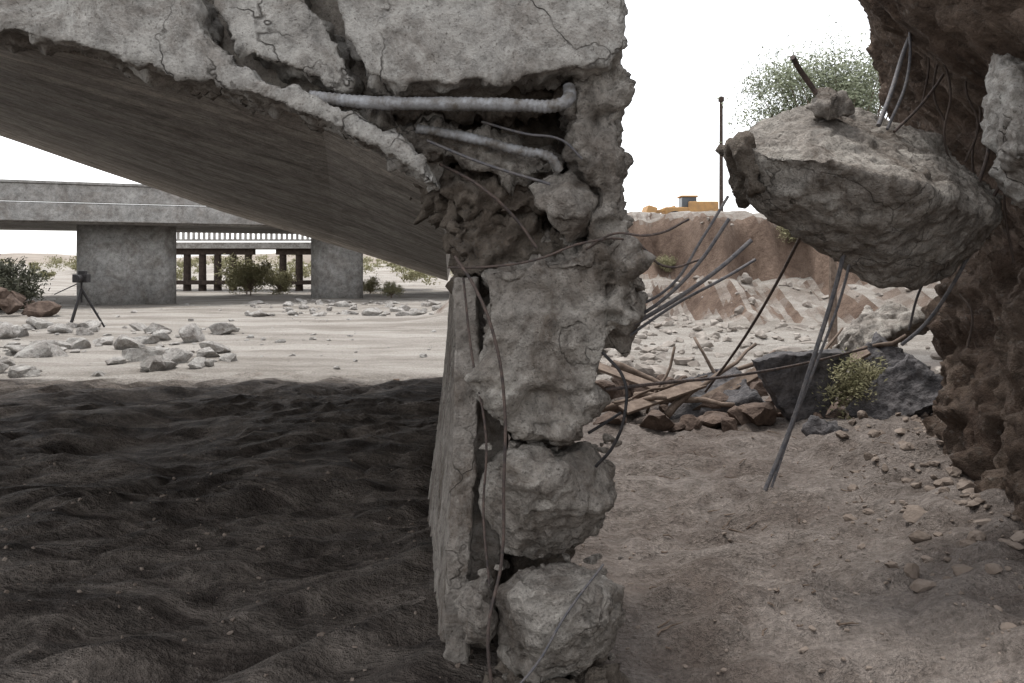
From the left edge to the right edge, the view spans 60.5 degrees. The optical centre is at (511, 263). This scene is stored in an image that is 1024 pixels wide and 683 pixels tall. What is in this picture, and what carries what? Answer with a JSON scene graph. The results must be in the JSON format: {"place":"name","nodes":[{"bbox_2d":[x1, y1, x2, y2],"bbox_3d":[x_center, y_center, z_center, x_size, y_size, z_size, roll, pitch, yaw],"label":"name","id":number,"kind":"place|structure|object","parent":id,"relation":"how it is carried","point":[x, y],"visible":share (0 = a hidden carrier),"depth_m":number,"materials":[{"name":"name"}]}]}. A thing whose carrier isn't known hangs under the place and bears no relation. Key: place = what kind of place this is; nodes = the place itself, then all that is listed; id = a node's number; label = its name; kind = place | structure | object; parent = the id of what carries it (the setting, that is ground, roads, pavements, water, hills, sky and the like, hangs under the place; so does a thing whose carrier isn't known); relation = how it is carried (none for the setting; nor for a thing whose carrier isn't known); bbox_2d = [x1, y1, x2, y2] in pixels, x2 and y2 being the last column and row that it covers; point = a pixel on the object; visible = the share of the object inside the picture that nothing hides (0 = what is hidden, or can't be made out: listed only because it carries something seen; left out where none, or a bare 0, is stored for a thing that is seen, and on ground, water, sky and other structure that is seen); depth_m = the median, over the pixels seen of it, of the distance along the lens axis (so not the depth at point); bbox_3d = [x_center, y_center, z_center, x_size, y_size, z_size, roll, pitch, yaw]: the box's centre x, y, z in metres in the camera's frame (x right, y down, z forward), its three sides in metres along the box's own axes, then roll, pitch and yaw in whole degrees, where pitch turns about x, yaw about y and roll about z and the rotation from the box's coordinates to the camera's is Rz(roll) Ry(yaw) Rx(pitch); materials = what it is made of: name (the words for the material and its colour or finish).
{"place":"outdoors","nodes":[
{"label":"outdoors","id":0,"kind":"place"},
{"bbox_2d":[0,253,390,263],"bbox_3d":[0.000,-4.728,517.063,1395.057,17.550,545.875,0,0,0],"label":"distant hills","id":1,"kind":"structure","parent":0,"point":[33,257],"depth_m":531.52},
{"bbox_2d":[0,0,889,257],"label":"sky","id":2,"kind":"structure","parent":0,"point":[671,52],"materials":[{"name":"white"}]},
{"bbox_2d":[0,211,1023,682],"bbox_3d":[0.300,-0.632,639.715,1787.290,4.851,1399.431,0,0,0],"label":"ground","id":3,"kind":"structure","parent":0,"point":[334,541],"depth_m":5.45,"materials":[{"name":"beige sand"}]},
{"bbox_2d":[0,254,53,309],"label":"dark brush","id":4,"kind":"object","parent":3,"relation":"on","point":[11,280],"visible":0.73,"depth_m":29.06,"materials":[{"name":"green plant"}]},
{"bbox_2d":[0,287,61,316],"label":"rocks","id":5,"kind":"object","parent":3,"relation":"on","point":[11,302],"visible":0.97,"depth_m":26.21,"materials":[{"name":"stone"}]},
{"bbox_2d":[54,271,104,326],"bbox_3d":[-10.400,0.866,21.041,0.823,1.370,0.900,0,0,32],"label":"camera tripod","id":6,"kind":"object","parent":3,"relation":"on","point":[81,277],"visible":0.98,"depth_m":20.93,"materials":[{"name":"black metal"}]},
{"bbox_2d":[0,179,362,305],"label":"highway bridge","id":7,"kind":"structure","parent":3,"relation":"on","point":[126,248],"depth_m":34.48,"materials":[{"name":"grey concrete"}]},
{"bbox_2d":[0,298,441,377],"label":"pale boulder rubble","id":8,"kind":"object","parent":3,"relation":"on","point":[134,349],"visible":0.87,"depth_m":17.34,"materials":[{"name":"stone"}]},
{"bbox_2d":[0,254,452,284],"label":"distant scrub","id":9,"kind":"object","parent":3,"relation":"on","point":[413,275],"visible":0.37,"depth_m":77.55,"materials":[{"name":"green plant"}]},
{"bbox_2d":[176,232,310,290],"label":"old trestle bridge","id":10,"kind":"structure","parent":3,"relation":"on","point":[217,250],"depth_m":50.35,"materials":[{"name":"concrete"}]},
{"bbox_2d":[214,252,274,293],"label":"desert shrub","id":11,"kind":"object","parent":3,"relation":"on","point":[230,265],"visible":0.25,"depth_m":45.65,"materials":[{"name":"green plant"}]},
{"bbox_2d":[221,258,274,294],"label":"desert shrub","id":12,"kind":"object","parent":3,"relation":"on","point":[243,276],"visible":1,"depth_m":43.80,"materials":[{"name":"green plant"}]},
{"bbox_2d":[263,267,296,294],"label":"desert shrub","id":13,"kind":"object","parent":3,"relation":"on","point":[280,283],"visible":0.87,"depth_m":45.77,"materials":[{"name":"green plant"}]},
{"bbox_2d":[363,274,381,293],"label":"desert shrub","id":14,"kind":"object","parent":3,"relation":"on","point":[370,285],"visible":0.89,"depth_m":46.76,"materials":[{"name":"green plant"}]},
{"bbox_2d":[380,281,404,297],"bbox_3d":[-5.483,1.177,40.059,1.360,0.821,1.291,0,0,0],"label":"desert shrub","id":15,"kind":"object","parent":3,"relation":"on","point":[391,290],"visible":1,"depth_m":39.86,"materials":[{"name":"green plant"}]},
{"bbox_2d":[0,0,866,682],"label":"collapsed bridge","id":16,"kind":"structure","parent":3,"relation":"on","point":[480,152],"depth_m":3.35,"materials":[{"name":"concrete"}]},
{"bbox_2d":[0,383,1023,682],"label":"pebbles","id":17,"kind":"object","parent":3,"relation":"on","point":[802,649],"visible":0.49,"depth_m":4.16,"materials":[{"name":"stone"}]},
{"bbox_2d":[652,254,676,271],"bbox_3d":[4.971,-0.007,28.078,0.892,0.626,0.881,0,0,39],"label":"desert shrub","id":18,"kind":"object","parent":3,"relation":"on","point":[664,260],"visible":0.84,"depth_m":27.95,"materials":[{"name":"green plant"}]},
{"bbox_2d":[642,195,718,213],"bbox_3d":[6.848,-2.029,36.000,3.003,1.455,1.500,0,0,0],"label":"front end loader","id":19,"kind":"object","parent":3,"relation":"on","point":[691,203],"visible":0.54,"depth_m":35.47,"materials":[{"name":"orange paint"}]},
{"bbox_2d":[718,96,723,210],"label":"utility pole","id":20,"kind":"object","parent":3,"relation":"on","point":[721,99],"visible":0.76,"depth_m":59.89,"materials":[{"name":"grey metal"}]},
{"bbox_2d":[593,374,851,431],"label":"soil clods","id":21,"kind":"object","parent":3,"relation":"on","point":[760,414],"visible":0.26,"depth_m":8.16,"materials":[{"name":"brown soil"}]},
{"bbox_2d":[598,347,870,414],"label":"broken planks","id":22,"kind":"object","parent":3,"relation":"on","point":[643,403],"visible":0.43,"depth_m":8.89,"materials":[{"name":"brown wood"}]},
{"bbox_2d":[617,424,887,649],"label":"flood litter twigs","id":23,"kind":"object","parent":3,"relation":"on","point":[763,630],"visible":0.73,"depth_m":5.13,"materials":[{"name":"brown wood"}]},
{"bbox_2d":[602,327,904,415],"bbox_3d":[2.419,1.135,9.016,3.154,0.884,1.450,0,0,0],"label":"driftwood pile","id":24,"kind":"object","parent":3,"relation":"on","point":[678,402],"visible":0.56,"depth_m":8.95,"materials":[{"name":"brown wood"}]},
{"bbox_2d":[597,217,942,381],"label":"rock rubble field","id":25,"kind":"structure","parent":3,"relation":"on","point":[653,369],"depth_m":16.72,"materials":[{"name":"stone"}]},
{"bbox_2d":[776,225,797,242],"bbox_3d":[8.662,-1.035,27.027,1.235,0.993,1.183,0,0,0],"label":"desert shrub","id":26,"kind":"object","parent":3,"relation":"on","point":[786,233],"visible":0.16,"depth_m":26.89,"materials":[{"name":"green plant"}]},
{"bbox_2d":[707,9,888,348],"bbox_3d":[5.857,-1.616,15.877,4.536,6.543,3.624,0,0,0],"label":"palo verde tree","id":27,"kind":"object","parent":3,"relation":"on","point":[857,88],"visible":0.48,"depth_m":15.75,"materials":[{"name":"green plant"}]},
{"bbox_2d":[751,348,849,421],"bbox_3d":[2.724,1.161,8.307,0.898,0.695,0.300,0,0,0],"label":"broken asphalt slab","id":28,"kind":"object","parent":3,"relation":"on","point":[783,387],"depth_m":8.20,"materials":[{"name":"grey asphalt"}]},
{"bbox_2d":[801,415,848,436],"bbox_3d":[2.823,1.496,7.589,0.522,0.351,0.428,0,0,-37],"label":"broken asphalt slab","id":29,"kind":"object","parent":3,"relation":"on","point":[813,424],"depth_m":7.56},
{"bbox_2d":[812,347,890,419],"bbox_3d":[3.178,1.170,8.137,0.706,0.801,0.727,0,0,-39],"label":"desert shrub","id":30,"kind":"object","parent":3,"relation":"on","point":[860,378],"visible":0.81,"depth_m":8.04,"materials":[{"name":"green plant"}]},
{"bbox_2d":[832,305,897,367],"bbox_3d":[4.291,0.919,10.574,0.709,0.796,1.108,0,0,40],"label":"fallen concrete piece","id":31,"kind":"object","parent":3,"relation":"on","point":[851,328],"visible":0.29,"depth_m":10.53,"materials":[{"name":"grey concrete"}]},
{"bbox_2d":[842,331,914,395],"bbox_3d":[3.737,1.113,8.934,0.718,0.788,0.588,0,0,-22],"label":"broken asphalt slab","id":32,"kind":"object","parent":3,"relation":"on","point":[892,354],"depth_m":8.97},
{"bbox_2d":[843,300,929,350],"bbox_3d":[4.119,0.756,9.619,0.832,0.692,0.634,0,0,-9],"label":"fallen concrete piece","id":33,"kind":"object","parent":3,"relation":"on","point":[887,319],"visible":0.72,"depth_m":9.48,"materials":[{"name":"grey concrete"}]},
{"bbox_2d":[846,355,945,419],"bbox_3d":[3.474,1.183,7.803,0.962,0.730,0.349,0,0,30],"label":"broken asphalt slab","id":34,"kind":"object","parent":3,"relation":"on","point":[910,387],"depth_m":7.78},
{"bbox_2d":[835,410,1023,639],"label":"talus stones","id":35,"kind":"object","parent":3,"relation":"on","point":[913,513],"visible":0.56,"depth_m":4.93,"materials":[{"name":"stone"}]},
{"bbox_2d":[857,0,1023,525],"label":"eroded dirt embankment","id":36,"kind":"structure","parent":3,"relation":"on","point":[975,422],"depth_m":5.47,"materials":[{"name":"soil"}]},
{"bbox_2d":[704,32,1002,490],"bbox_3d":[2.014,-0.386,5.196,1.645,3.011,2.563,0,0,11],"label":"suspended concrete chunk","id":37,"kind":"object","parent":36,"relation":"on","point":[878,202],"visible":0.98,"depth_m":4.32,"materials":[{"name":"grey concrete"}]},
{"bbox_2d":[922,60,1014,347],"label":"exposed roots","id":38,"kind":"object","parent":36,"relation":"attached to","point":[978,121],"visible":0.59,"depth_m":4.88,"materials":[{"name":"brown wood"}]},
{"bbox_2d":[979,53,1023,209],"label":"concrete slab remnant","id":39,"kind":"object","parent":36,"relation":"on","point":[1001,123],"visible":0.9,"depth_m":4.25,"materials":[{"name":"grey concrete"}]},
{"bbox_2d":[665,366,764,419],"bbox_3d":[2.008,1.428,9.079,1.046,0.704,1.024,0,0,0],"label":"broken asphalt slab","id":40,"kind":"object","parent":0,"point":[743,394],"depth_m":8.82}
]}

